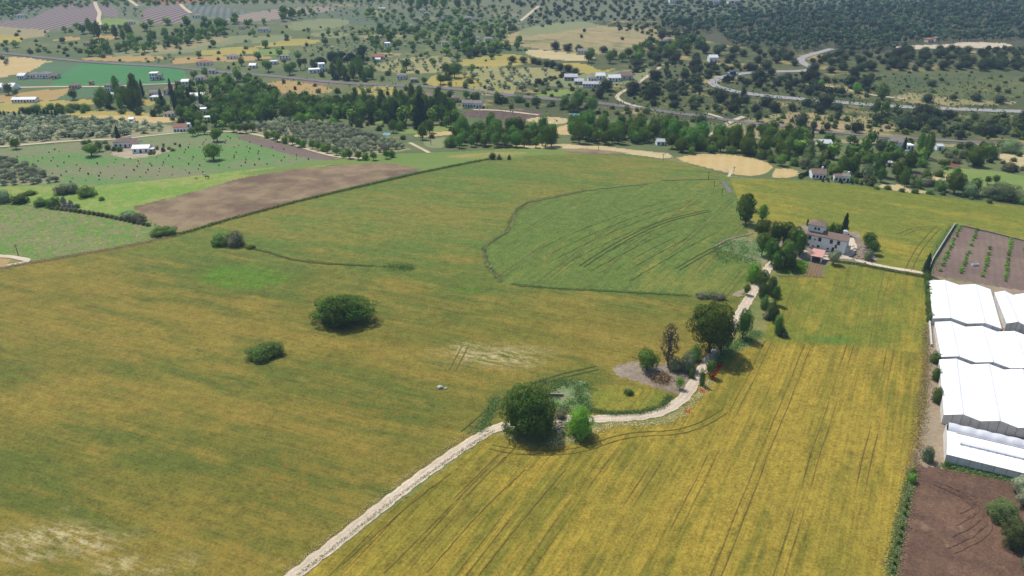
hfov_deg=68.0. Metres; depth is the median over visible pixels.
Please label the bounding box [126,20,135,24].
house
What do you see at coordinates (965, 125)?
holm oak
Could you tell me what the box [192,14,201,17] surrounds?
house
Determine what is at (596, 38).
hillside
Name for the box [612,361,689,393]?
stony patch
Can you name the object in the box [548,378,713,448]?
grass verge
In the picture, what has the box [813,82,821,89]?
holm oak
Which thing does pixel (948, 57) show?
holm oak
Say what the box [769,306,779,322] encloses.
walnut tree
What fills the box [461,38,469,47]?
broadleaf tree
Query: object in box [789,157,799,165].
shrub
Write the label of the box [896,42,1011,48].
sand yard
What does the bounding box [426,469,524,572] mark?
tyre track
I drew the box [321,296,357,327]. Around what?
thicket
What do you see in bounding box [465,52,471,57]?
holm oak
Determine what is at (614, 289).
grass verge
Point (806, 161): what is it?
bramble
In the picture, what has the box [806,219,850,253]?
farmhouse
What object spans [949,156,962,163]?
bramble
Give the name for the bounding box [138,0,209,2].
poppy field
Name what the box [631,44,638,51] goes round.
broadleaf tree
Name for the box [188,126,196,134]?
broadleaf tree
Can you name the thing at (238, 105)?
broadleaf tree
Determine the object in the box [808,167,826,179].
house
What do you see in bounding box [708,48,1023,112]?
paved road
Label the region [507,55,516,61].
holm oak
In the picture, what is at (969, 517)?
tyre track
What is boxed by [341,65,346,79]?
poplar tree
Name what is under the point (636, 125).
riverside tree
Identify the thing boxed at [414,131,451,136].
stubble field
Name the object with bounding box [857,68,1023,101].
scrub slope
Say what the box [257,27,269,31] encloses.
house
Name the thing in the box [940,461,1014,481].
grass verge
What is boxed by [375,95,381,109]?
poplar tree
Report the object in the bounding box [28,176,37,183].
olive tree
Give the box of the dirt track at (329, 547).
[284,250,807,575]
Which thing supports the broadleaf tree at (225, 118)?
on the valley floor at (51, 45)
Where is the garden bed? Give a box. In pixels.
[804,262,824,276]
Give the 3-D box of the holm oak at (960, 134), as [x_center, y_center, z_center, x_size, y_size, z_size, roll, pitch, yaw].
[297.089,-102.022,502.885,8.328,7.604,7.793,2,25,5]
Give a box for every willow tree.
[804,145,812,153]
[808,139,814,148]
[811,158,822,166]
[862,163,874,176]
[961,180,980,196]
[981,181,1023,201]
[999,139,1023,153]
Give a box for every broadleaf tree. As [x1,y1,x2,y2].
[1,82,12,94]
[8,137,20,148]
[12,88,18,96]
[66,89,76,99]
[81,143,99,155]
[93,89,103,102]
[94,97,102,109]
[94,140,102,150]
[100,88,107,103]
[103,90,114,105]
[155,97,164,106]
[156,108,162,113]
[161,104,169,111]
[174,105,184,117]
[175,93,185,101]
[176,98,184,106]
[184,97,191,107]
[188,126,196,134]
[189,92,196,103]
[192,113,202,122]
[194,125,200,134]
[199,124,207,133]
[202,143,221,159]
[204,103,210,109]
[205,77,216,83]
[208,82,219,88]
[209,127,222,141]
[210,106,220,114]
[211,90,217,98]
[215,95,225,103]
[218,112,231,125]
[223,73,232,83]
[226,90,237,101]
[228,104,240,121]
[228,122,235,131]
[229,98,241,108]
[235,124,242,130]
[242,123,249,132]
[243,93,252,103]
[244,107,253,113]
[246,85,257,95]
[249,122,256,131]
[251,93,261,99]
[254,97,261,105]
[254,108,264,121]
[258,98,268,107]
[262,60,271,70]
[264,94,275,105]
[268,108,278,118]
[269,88,280,97]
[270,93,278,104]
[273,132,280,141]
[277,98,287,108]
[277,104,286,116]
[284,64,293,74]
[284,101,297,116]
[287,91,297,100]
[288,61,296,69]
[288,96,300,103]
[288,135,294,143]
[294,52,300,58]
[294,139,300,144]
[304,106,315,116]
[306,100,313,107]
[308,140,314,148]
[313,141,319,148]
[314,95,321,103]
[314,105,322,112]
[322,94,331,101]
[322,102,331,114]
[324,144,330,152]
[332,95,343,105]
[332,146,339,153]
[336,101,343,116]
[341,106,349,116]
[343,102,351,108]
[345,149,352,158]
[354,100,366,109]
[354,150,361,159]
[357,103,366,116]
[365,97,377,115]
[366,94,374,99]
[370,151,377,159]
[381,101,389,111]
[382,149,389,158]
[388,119,397,132]
[397,97,405,107]
[407,94,416,107]
[417,123,427,139]
[424,118,433,132]
[436,73,444,83]
[441,62,450,71]
[444,110,452,120]
[445,97,455,111]
[449,62,460,77]
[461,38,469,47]
[462,89,469,97]
[465,46,473,52]
[473,91,480,99]
[486,46,493,52]
[493,91,500,101]
[560,95,569,107]
[566,97,578,111]
[572,89,586,108]
[584,52,592,62]
[584,96,597,110]
[587,48,594,55]
[605,50,614,62]
[618,51,627,61]
[624,47,633,57]
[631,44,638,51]
[633,50,644,59]
[636,46,644,53]
[637,347,660,369]
[651,53,658,61]
[655,44,663,53]
[666,46,676,56]
[666,132,679,148]
[675,138,687,151]
[683,43,691,49]
[685,301,738,353]
[688,146,694,153]
[705,360,716,376]
[706,143,715,152]
[711,131,723,142]
[713,122,727,136]
[715,135,727,151]
[724,126,736,142]
[729,123,744,149]
[739,134,756,154]
[744,283,751,294]
[745,123,754,133]
[746,129,755,138]
[754,219,771,235]
[755,269,769,284]
[756,232,770,254]
[757,122,767,136]
[757,134,771,149]
[762,124,777,138]
[768,120,779,131]
[773,135,783,146]
[774,139,785,154]
[774,154,787,165]
[774,314,784,330]
[776,127,788,139]
[779,238,794,264]
[780,221,795,241]
[782,135,793,148]
[784,122,794,132]
[788,226,803,248]
[789,126,803,143]
[791,140,803,152]
[849,149,855,156]
[861,152,875,163]
[872,98,882,113]
[881,99,889,110]
[889,146,903,160]
[891,162,904,178]
[940,159,951,166]
[946,172,967,192]
[951,148,958,154]
[965,145,987,165]
[971,178,983,191]
[981,142,999,155]
[985,176,992,183]
[992,175,1000,181]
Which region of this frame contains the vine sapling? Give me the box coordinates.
[676,376,684,388]
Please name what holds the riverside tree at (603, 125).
on the valley floor at (51, 45)
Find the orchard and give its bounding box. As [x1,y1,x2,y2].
[0,132,340,186]
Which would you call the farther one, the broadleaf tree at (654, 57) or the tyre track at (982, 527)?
the broadleaf tree at (654, 57)
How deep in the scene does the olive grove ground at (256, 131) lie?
478.95 m
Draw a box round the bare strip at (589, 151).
[561,148,624,153]
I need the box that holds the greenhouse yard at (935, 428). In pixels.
[912,277,1023,477]
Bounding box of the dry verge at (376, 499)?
[284,421,485,572]
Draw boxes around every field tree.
[984,496,1021,524]
[1000,518,1023,553]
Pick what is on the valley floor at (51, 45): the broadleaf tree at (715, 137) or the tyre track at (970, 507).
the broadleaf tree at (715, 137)
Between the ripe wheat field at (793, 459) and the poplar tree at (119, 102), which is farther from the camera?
the poplar tree at (119, 102)
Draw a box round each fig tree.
[263,131,269,137]
[280,135,287,143]
[292,112,305,122]
[298,139,306,147]
[304,112,312,118]
[311,113,323,121]
[319,143,324,150]
[328,117,337,124]
[340,149,347,156]
[362,152,369,159]
[389,148,394,156]
[564,404,594,439]
[745,260,761,282]
[828,222,834,231]
[834,222,841,232]
[853,82,861,92]
[907,473,917,483]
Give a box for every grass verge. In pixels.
[0,232,181,269]
[174,158,489,234]
[242,246,409,268]
[295,430,493,574]
[383,261,417,272]
[471,393,502,434]
[482,189,583,281]
[509,281,738,302]
[535,375,600,414]
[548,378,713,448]
[590,394,672,416]
[706,327,767,365]
[777,274,824,277]
[829,260,932,277]
[879,322,935,575]
[920,224,957,273]
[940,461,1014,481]
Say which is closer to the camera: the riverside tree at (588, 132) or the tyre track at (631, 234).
the tyre track at (631, 234)
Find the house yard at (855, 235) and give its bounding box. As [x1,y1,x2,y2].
[770,225,878,264]
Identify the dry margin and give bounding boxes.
[513,144,671,158]
[874,184,925,193]
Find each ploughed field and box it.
[134,163,419,230]
[237,136,334,159]
[299,80,340,85]
[398,91,432,98]
[462,109,542,119]
[895,464,1023,575]
[932,225,1023,290]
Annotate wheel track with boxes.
[297,251,805,575]
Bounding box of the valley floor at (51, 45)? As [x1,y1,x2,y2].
[0,23,1023,227]
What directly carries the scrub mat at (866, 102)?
on the hillside at (599, 62)
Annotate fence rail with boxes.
[928,320,932,346]
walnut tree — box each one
[532,409,556,440]
[713,314,737,351]
[738,307,754,337]
[758,282,770,299]
[764,237,780,264]
[768,275,776,285]
[769,221,785,242]
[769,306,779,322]
[771,250,785,268]
[772,286,781,300]
[784,249,796,269]
[795,230,808,256]
[846,155,859,173]
[862,232,877,247]
[867,240,880,252]
[873,150,891,172]
[876,166,887,181]
[901,167,912,185]
[904,150,918,167]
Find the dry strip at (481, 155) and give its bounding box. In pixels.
[446,151,526,158]
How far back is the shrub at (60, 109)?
580.72 m
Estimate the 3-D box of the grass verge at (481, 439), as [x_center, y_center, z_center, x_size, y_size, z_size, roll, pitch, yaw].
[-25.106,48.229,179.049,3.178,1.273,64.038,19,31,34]
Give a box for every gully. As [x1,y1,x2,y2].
[240,246,372,265]
[481,183,647,281]
[512,283,687,295]
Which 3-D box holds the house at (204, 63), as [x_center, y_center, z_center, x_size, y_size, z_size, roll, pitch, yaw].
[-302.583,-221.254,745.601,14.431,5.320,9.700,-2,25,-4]
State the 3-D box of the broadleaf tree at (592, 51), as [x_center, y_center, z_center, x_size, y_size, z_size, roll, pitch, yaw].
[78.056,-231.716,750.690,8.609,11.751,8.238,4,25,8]
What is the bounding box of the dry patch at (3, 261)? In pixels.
[0,257,10,265]
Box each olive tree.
[0,179,7,184]
[4,162,13,167]
[9,157,18,162]
[16,171,25,175]
[19,162,28,167]
[19,175,25,181]
[26,166,35,172]
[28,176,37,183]
[36,168,46,176]
[51,176,58,180]
[354,139,361,147]
[359,131,366,135]
[385,142,392,148]
[392,142,400,148]
[828,250,841,264]
[1010,474,1023,491]
[1015,486,1023,506]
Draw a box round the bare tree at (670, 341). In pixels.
[660,323,680,365]
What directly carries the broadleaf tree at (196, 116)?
on the valley floor at (51, 45)
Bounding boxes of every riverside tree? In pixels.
[454,133,463,147]
[455,114,469,133]
[460,128,468,139]
[467,135,475,146]
[471,123,479,131]
[471,130,481,144]
[478,120,484,128]
[480,130,490,144]
[480,136,487,146]
[485,112,495,127]
[488,118,500,125]
[490,121,501,136]
[490,132,498,144]
[491,126,500,145]
[500,132,510,146]
[504,117,513,129]
[508,124,517,138]
[509,131,522,146]
[513,116,525,130]
[520,138,528,147]
[522,128,532,141]
[529,120,538,133]
[532,128,538,137]
[532,137,539,145]
[537,114,547,129]
[539,125,552,146]
[548,126,557,145]
[567,115,580,132]
[567,119,574,134]
[572,120,587,142]
[577,110,590,123]
[584,122,591,140]
[586,109,595,123]
[588,125,597,139]
[591,130,599,142]
[597,119,607,132]
[598,113,609,123]
[599,129,612,143]
[609,123,615,139]
[612,119,623,125]
[612,124,625,143]
[616,113,625,124]
[623,122,628,135]
[626,116,634,122]
[626,122,639,137]
[627,126,636,141]
[629,130,641,143]
[631,117,643,130]
[637,115,646,124]
[638,127,649,142]
[647,118,660,139]
[647,132,654,141]
[659,117,670,134]
[660,114,672,121]
[660,127,668,138]
[667,118,680,134]
[676,139,688,151]
[678,120,688,127]
[678,129,686,138]
[685,127,697,144]
[694,133,705,149]
[695,121,711,134]
[702,137,712,150]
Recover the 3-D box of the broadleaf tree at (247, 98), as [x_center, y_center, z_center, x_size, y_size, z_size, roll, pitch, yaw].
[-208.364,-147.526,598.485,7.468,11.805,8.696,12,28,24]
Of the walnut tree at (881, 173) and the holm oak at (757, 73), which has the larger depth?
the holm oak at (757, 73)
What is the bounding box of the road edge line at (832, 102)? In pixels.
[708,71,1020,112]
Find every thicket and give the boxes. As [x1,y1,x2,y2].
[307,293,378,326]
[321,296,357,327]
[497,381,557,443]
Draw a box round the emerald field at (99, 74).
[52,63,187,85]
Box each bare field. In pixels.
[0,26,48,37]
[108,35,255,56]
[139,36,230,51]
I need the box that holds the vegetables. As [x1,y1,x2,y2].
[778,259,809,274]
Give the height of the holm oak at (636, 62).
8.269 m
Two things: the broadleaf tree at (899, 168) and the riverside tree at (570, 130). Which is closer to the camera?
the broadleaf tree at (899, 168)
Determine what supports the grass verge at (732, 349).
on the grassland
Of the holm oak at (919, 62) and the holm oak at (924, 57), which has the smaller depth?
the holm oak at (919, 62)
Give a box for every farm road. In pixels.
[0,131,362,158]
[20,85,126,87]
[93,2,101,24]
[138,83,174,84]
[179,4,191,12]
[409,142,430,152]
[474,109,538,114]
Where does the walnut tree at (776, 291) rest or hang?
on the field at (852, 305)
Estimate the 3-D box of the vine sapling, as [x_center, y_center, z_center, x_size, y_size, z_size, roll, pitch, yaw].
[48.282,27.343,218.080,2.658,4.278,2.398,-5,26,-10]
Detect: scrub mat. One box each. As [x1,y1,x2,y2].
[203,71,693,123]
[607,73,1023,129]
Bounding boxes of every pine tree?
[296,59,303,69]
[310,59,315,67]
[318,58,326,63]
[326,51,335,62]
[332,56,342,62]
[348,52,355,60]
[356,48,364,54]
[358,45,366,50]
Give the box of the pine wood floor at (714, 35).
[663,4,1023,53]
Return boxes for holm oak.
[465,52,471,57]
[471,47,480,55]
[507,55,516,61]
[518,56,527,61]
[542,60,549,66]
[549,60,555,67]
[550,40,559,48]
[556,63,563,69]
[562,43,572,50]
[563,64,572,70]
[571,67,579,73]
[594,86,605,97]
[599,46,607,51]
[599,78,613,89]
[625,79,639,93]
[626,86,635,95]
[631,58,641,66]
[633,66,641,71]
[642,85,657,98]
[646,50,653,57]
[648,68,661,80]
[649,84,659,91]
[649,100,657,104]
[657,31,666,38]
[657,40,666,46]
[665,81,675,89]
[668,90,679,99]
[669,54,679,62]
[670,100,680,106]
[673,50,682,57]
[676,79,685,86]
[678,38,686,47]
[678,86,686,93]
[680,69,689,77]
[683,48,689,54]
[688,102,699,108]
[689,56,701,65]
[689,64,703,72]
[693,82,701,90]
[694,41,703,48]
[694,76,703,83]
[694,113,706,124]
[695,96,703,101]
[701,44,710,53]
[703,70,713,76]
[708,64,718,70]
[712,103,720,109]
[713,45,722,54]
[713,88,729,101]
[724,52,737,59]
[724,57,731,62]
[726,102,738,111]
[729,44,739,53]
[729,96,743,105]
[730,91,738,98]
[740,49,747,56]
[740,86,746,98]
[741,78,750,83]
[742,93,750,101]
[744,62,754,70]
[750,43,759,50]
[750,67,766,79]
[750,103,762,111]
[752,55,761,62]
[753,79,761,87]
[754,110,763,121]
[755,49,763,53]
[759,95,773,105]
[760,59,773,68]
[767,46,778,55]
[767,67,776,73]
[768,101,781,111]
[771,55,781,62]
[771,78,782,84]
[781,51,790,59]
[782,72,792,79]
[784,80,793,88]
[786,50,794,58]
[787,102,796,110]
[791,58,798,65]
[792,77,798,84]
[794,112,809,125]
[801,68,815,80]
[801,97,814,105]
[802,84,815,94]
[807,62,820,71]
[809,120,817,129]
[812,101,825,112]
[813,70,820,77]
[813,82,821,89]
[816,93,835,107]
[821,54,828,60]
[822,76,830,81]
[823,121,831,129]
[826,65,836,72]
[827,56,837,64]
[833,50,839,56]
[833,102,842,110]
[833,110,842,119]
[834,86,847,94]
[836,62,848,69]
[837,48,845,54]
[840,53,849,59]
[844,74,858,82]
[848,66,860,77]
[849,121,863,132]
[855,56,862,63]
[855,62,867,70]
[860,76,874,85]
[866,60,877,69]
[866,72,875,79]
[871,113,882,121]
[875,138,890,149]
[883,51,889,57]
[886,55,900,67]
[893,46,905,56]
[893,114,910,128]
[895,108,903,114]
[897,62,905,69]
[898,113,915,122]
[899,59,908,67]
[901,53,911,59]
[905,46,915,52]
[908,50,915,58]
[912,65,918,70]
[912,103,932,114]
[912,117,921,126]
[914,58,924,65]
[916,111,931,122]
[917,53,930,60]
[918,48,927,54]
[921,93,934,101]
[924,63,932,69]
[926,79,937,85]
[927,114,943,127]
[928,104,941,115]
[933,47,945,57]
[936,125,946,131]
[937,61,948,69]
[942,108,954,118]
[945,53,953,59]
[947,44,956,50]
[950,94,958,99]
[953,45,961,52]
[953,62,965,68]
[953,128,966,139]
[957,49,965,56]
[959,55,971,61]
[961,121,971,129]
[962,45,972,52]
[962,60,973,67]
[963,141,975,149]
[968,55,977,63]
[970,93,982,100]
[971,114,978,119]
[973,124,981,133]
[976,48,984,53]
[976,59,988,69]
[978,122,995,135]
[981,50,992,58]
[984,54,997,66]
[985,119,995,125]
[993,57,1010,68]
[993,94,1006,102]
[994,123,1003,133]
[1001,126,1010,132]
[1009,61,1023,68]
[1011,48,1019,54]
[1011,56,1022,62]
[1017,114,1023,122]
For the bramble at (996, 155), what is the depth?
445.27 m
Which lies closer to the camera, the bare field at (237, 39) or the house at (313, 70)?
the house at (313, 70)
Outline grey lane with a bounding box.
[720,181,732,192]
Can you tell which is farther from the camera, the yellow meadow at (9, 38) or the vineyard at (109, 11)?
the vineyard at (109, 11)
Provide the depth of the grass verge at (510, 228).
324.66 m
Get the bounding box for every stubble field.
[0,57,51,77]
[0,88,69,102]
[53,36,79,40]
[78,115,176,122]
[82,55,162,61]
[94,35,116,39]
[172,55,271,63]
[268,80,331,94]
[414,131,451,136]
[526,116,567,123]
[557,124,569,134]
[676,154,772,175]
[772,168,798,177]
[996,153,1023,166]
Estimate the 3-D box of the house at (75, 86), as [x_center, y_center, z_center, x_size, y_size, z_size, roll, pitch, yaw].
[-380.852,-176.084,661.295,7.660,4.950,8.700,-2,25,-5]
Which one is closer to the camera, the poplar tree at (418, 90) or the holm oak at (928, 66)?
the poplar tree at (418, 90)
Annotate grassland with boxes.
[1,148,1023,575]
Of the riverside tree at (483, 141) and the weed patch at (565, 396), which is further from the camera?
the riverside tree at (483, 141)
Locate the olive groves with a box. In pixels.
[0,0,656,144]
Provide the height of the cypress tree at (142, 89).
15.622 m
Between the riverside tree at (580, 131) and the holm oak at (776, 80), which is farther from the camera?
the holm oak at (776, 80)
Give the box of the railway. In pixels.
[0,52,1022,144]
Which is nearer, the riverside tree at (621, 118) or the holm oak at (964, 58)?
the riverside tree at (621, 118)
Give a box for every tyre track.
[341,468,457,564]
[384,469,485,572]
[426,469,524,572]
[455,456,495,496]
[461,366,594,431]
[462,457,503,498]
[466,369,598,433]
[479,469,565,572]
[489,412,727,454]
[492,409,721,450]
[539,199,671,248]
[551,203,695,260]
[552,200,690,252]
[577,209,692,257]
[579,210,704,265]
[584,211,709,266]
[590,230,670,270]
[631,232,715,279]
[676,241,727,267]
[679,243,730,269]
[933,484,969,501]
[936,481,977,505]
[942,487,971,512]
[945,484,979,517]
[947,495,983,547]
[950,489,975,524]
[952,492,979,536]
[954,495,992,552]
[956,488,983,529]
[959,491,987,540]
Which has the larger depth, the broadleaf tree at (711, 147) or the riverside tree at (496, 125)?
the riverside tree at (496, 125)
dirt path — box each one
[0,254,30,267]
[520,6,539,20]
[615,67,660,107]
[725,116,744,125]
[732,284,752,296]
[820,256,922,273]
[823,85,906,98]
[841,238,856,257]
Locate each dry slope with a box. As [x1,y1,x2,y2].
[727,113,901,137]
[813,139,965,146]
[892,93,1015,105]
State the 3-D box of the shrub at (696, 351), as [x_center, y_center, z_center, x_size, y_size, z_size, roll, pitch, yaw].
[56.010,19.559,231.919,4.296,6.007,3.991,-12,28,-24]
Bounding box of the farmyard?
[111,147,169,158]
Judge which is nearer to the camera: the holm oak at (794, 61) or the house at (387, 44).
the holm oak at (794, 61)
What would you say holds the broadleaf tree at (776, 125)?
on the valley floor at (51, 45)
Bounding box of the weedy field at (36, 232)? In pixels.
[0,204,171,258]
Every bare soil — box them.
[378,53,400,56]
[526,50,594,60]
[912,171,922,176]
[932,173,947,179]
[949,161,961,166]
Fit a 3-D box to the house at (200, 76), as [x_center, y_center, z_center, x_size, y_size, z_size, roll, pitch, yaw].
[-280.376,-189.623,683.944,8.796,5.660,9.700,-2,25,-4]
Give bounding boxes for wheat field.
[303,340,928,575]
[483,179,748,296]
[730,178,1023,271]
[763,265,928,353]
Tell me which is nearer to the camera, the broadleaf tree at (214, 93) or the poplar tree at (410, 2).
the broadleaf tree at (214, 93)
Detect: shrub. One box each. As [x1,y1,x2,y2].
[0,189,12,202]
[9,193,29,203]
[22,190,38,195]
[30,103,42,111]
[33,197,45,206]
[42,195,61,206]
[46,103,53,109]
[52,184,70,194]
[55,106,65,112]
[64,103,74,108]
[66,108,74,112]
[66,182,77,192]
[73,103,81,109]
[76,185,97,197]
[79,107,86,112]
[80,103,91,110]
[104,143,110,149]
[118,209,137,218]
[149,227,167,236]
[161,225,177,235]
[209,232,229,246]
[244,342,272,361]
[245,244,255,249]
[260,341,283,357]
[350,112,359,123]
[354,117,364,127]
[375,125,382,130]
[395,120,403,130]
[443,135,456,147]
[488,152,495,159]
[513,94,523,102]
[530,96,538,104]
[623,388,633,395]
[679,349,696,372]
[688,368,694,378]
[689,344,701,361]
[699,367,705,385]
[725,145,737,153]
[743,146,756,154]
[756,150,767,159]
[760,295,769,309]
[766,154,776,162]
[767,149,773,155]
[767,299,778,319]
[769,279,778,297]
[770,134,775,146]
[774,325,783,335]
[777,144,792,157]
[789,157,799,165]
[798,168,824,177]
[801,152,814,158]
[811,154,824,165]
[827,162,838,171]
[851,171,858,176]
[863,248,874,260]
[883,185,891,189]
[910,177,922,188]
[911,188,918,193]
[917,157,929,167]
[920,167,934,178]
[920,445,934,463]
[922,270,931,275]
[924,274,931,280]
[925,189,934,194]
[926,312,934,321]
[929,350,941,363]
[930,365,942,381]
[931,387,943,403]
[933,169,945,176]
[934,178,949,191]
[952,166,961,174]
[1018,197,1023,204]
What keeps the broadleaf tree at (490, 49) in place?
on the valley floor at (51, 45)
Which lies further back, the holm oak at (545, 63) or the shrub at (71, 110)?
the holm oak at (545, 63)
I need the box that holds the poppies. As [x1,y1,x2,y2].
[710,360,721,378]
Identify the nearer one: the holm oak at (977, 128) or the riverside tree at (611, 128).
the riverside tree at (611, 128)
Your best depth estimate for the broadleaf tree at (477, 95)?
606.60 m
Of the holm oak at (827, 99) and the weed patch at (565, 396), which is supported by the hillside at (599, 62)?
the holm oak at (827, 99)
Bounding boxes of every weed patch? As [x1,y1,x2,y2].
[550,379,592,411]
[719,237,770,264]
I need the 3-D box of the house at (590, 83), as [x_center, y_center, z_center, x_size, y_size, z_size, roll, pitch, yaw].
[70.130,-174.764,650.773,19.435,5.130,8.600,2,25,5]
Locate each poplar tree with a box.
[85,18,90,31]
[89,22,94,34]
[92,20,100,37]
[109,75,119,95]
[110,24,118,37]
[114,85,121,98]
[114,92,123,108]
[118,28,125,40]
[122,88,129,107]
[124,89,135,109]
[126,24,133,33]
[127,73,138,89]
[133,88,142,107]
[328,62,336,77]
[335,57,341,77]
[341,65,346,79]
[341,95,347,102]
[348,63,356,79]
[351,87,358,100]
[354,54,363,70]
[357,63,363,78]
[359,88,368,102]
[368,65,374,77]
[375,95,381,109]
[377,89,385,98]
[387,95,392,109]
[392,86,397,96]
[396,90,405,104]
[406,0,413,5]
[406,82,414,99]
[413,85,424,97]
[422,0,428,6]
[422,95,430,112]
[433,88,439,104]
[436,92,442,107]
[439,0,447,7]
[439,93,448,107]
[455,0,461,6]
[737,194,745,218]
[738,193,757,223]
[757,204,769,218]
[836,155,847,173]
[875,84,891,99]
[916,132,926,150]
[923,134,930,147]
[926,133,935,157]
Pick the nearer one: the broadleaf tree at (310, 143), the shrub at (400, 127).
the broadleaf tree at (310, 143)
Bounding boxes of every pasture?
[0,165,326,228]
[545,69,654,87]
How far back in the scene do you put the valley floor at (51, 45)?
683.50 m
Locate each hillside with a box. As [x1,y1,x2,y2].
[479,15,1023,148]
[500,25,681,54]
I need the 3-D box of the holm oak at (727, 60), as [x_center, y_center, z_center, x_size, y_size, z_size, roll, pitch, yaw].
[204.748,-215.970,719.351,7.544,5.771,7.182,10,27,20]
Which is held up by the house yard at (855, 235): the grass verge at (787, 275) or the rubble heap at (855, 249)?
the rubble heap at (855, 249)
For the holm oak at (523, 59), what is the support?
on the yellow meadow at (497, 60)
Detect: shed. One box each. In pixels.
[574,78,583,84]
[655,138,665,145]
[810,248,825,262]
[934,144,943,149]
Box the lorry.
[726,71,735,75]
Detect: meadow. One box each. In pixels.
[0,35,26,43]
[0,99,93,111]
[68,110,149,115]
[92,18,138,24]
[142,99,155,105]
[195,47,258,55]
[251,35,291,43]
[255,39,320,47]
[257,49,289,55]
[288,19,348,29]
[310,31,349,37]
[359,34,402,38]
[363,10,392,16]
[368,117,408,123]
[397,125,452,133]
[424,137,446,147]
[426,72,481,86]
[458,54,530,66]
[517,21,597,34]
[535,89,574,96]
[562,63,614,73]
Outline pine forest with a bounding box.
[659,0,1023,52]
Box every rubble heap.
[553,420,567,432]
[851,245,874,263]
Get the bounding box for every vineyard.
[0,3,97,30]
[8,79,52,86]
[98,4,119,16]
[141,5,188,23]
[185,5,250,19]
[227,7,333,21]
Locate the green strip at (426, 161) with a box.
[240,148,587,175]
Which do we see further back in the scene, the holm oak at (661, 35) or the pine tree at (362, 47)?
the holm oak at (661, 35)
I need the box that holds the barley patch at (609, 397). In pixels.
[590,384,667,413]
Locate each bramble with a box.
[129,213,146,221]
[222,230,244,247]
[555,407,566,419]
[667,355,682,371]
[695,291,709,299]
[708,291,727,300]
[763,309,769,319]
[780,330,788,336]
[799,156,810,165]
[862,174,873,181]
[910,176,937,186]
[943,150,956,157]
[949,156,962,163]
[959,148,967,155]
[986,151,999,159]
[1000,161,1016,172]
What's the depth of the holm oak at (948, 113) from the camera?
557.74 m
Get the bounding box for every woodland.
[0,0,929,161]
[488,0,1023,96]
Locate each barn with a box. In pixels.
[0,83,19,91]
[131,144,152,152]
[564,74,577,80]
[595,72,605,79]
[607,74,620,81]
[617,71,633,79]
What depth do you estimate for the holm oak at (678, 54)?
738.01 m
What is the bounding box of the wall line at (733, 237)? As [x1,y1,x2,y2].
[714,232,753,245]
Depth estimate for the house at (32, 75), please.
692.49 m
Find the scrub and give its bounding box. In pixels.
[0,23,1023,185]
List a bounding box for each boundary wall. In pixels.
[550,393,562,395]
[931,223,955,264]
[956,224,1023,240]
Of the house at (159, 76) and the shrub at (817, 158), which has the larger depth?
the house at (159, 76)
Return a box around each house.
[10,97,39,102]
[13,14,26,17]
[16,73,27,79]
[27,72,38,77]
[36,71,52,77]
[50,74,60,78]
[68,83,80,88]
[83,41,91,45]
[104,83,122,91]
[112,135,136,147]
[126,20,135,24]
[130,141,142,146]
[148,72,158,79]
[148,89,158,96]
[149,95,163,100]
[156,73,162,79]
[163,87,173,94]
[164,110,176,116]
[172,123,191,131]
[181,79,189,84]
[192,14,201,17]
[195,60,212,65]
[195,74,206,80]
[199,107,206,113]
[208,68,216,73]
[226,54,238,58]
[248,63,257,67]
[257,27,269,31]
[269,60,277,64]
[279,54,289,59]
[308,68,319,72]
[318,62,324,70]
[371,54,383,59]
[384,42,390,47]
[396,73,405,79]
[410,77,417,82]
[451,95,459,101]
[462,100,472,107]
[473,100,482,107]
[484,36,492,42]
[577,48,588,53]
[582,81,601,86]
[587,75,596,80]
[707,55,718,62]
[710,0,719,3]
[726,0,741,3]
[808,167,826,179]
[815,139,832,145]
[833,173,842,181]
[841,171,850,182]
[887,138,904,147]
[906,143,914,149]
[924,37,933,42]
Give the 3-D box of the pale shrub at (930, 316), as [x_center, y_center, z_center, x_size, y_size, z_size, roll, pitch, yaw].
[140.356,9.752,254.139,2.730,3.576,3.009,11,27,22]
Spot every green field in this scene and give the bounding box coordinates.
[31,62,79,74]
[57,87,97,99]
[931,168,1023,194]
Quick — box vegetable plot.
[782,259,809,274]
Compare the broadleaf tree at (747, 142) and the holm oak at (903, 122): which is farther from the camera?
the holm oak at (903, 122)
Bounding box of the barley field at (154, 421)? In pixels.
[0,153,750,575]
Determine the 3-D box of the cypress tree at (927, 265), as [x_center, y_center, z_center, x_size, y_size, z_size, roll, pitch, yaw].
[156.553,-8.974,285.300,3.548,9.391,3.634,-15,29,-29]
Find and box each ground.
[0,0,1023,109]
[0,117,174,147]
[0,161,59,185]
[232,121,410,156]
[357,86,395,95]
[373,56,452,73]
[466,66,516,96]
[514,67,560,82]
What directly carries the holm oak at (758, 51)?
on the hillside at (599, 62)
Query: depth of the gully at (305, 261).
296.71 m
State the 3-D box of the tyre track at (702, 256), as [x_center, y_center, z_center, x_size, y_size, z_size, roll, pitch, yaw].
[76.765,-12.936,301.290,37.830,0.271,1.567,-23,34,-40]
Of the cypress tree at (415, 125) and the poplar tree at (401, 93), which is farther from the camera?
the poplar tree at (401, 93)
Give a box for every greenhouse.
[929,280,1001,331]
[933,321,1023,369]
[937,359,1023,437]
[943,422,1023,477]
[993,291,1023,332]
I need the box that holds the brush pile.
[645,371,674,386]
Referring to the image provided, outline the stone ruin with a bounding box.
[61,195,73,207]
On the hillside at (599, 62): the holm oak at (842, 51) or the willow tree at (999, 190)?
the holm oak at (842, 51)
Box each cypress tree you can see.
[114,125,121,138]
[139,79,144,96]
[158,89,165,107]
[168,78,172,95]
[170,85,176,108]
[185,86,192,102]
[198,90,203,105]
[367,112,375,124]
[386,112,395,124]
[387,100,398,122]
[411,94,428,123]
[412,114,418,129]
[781,229,787,246]
[840,212,848,233]
[902,137,906,149]
[921,253,931,272]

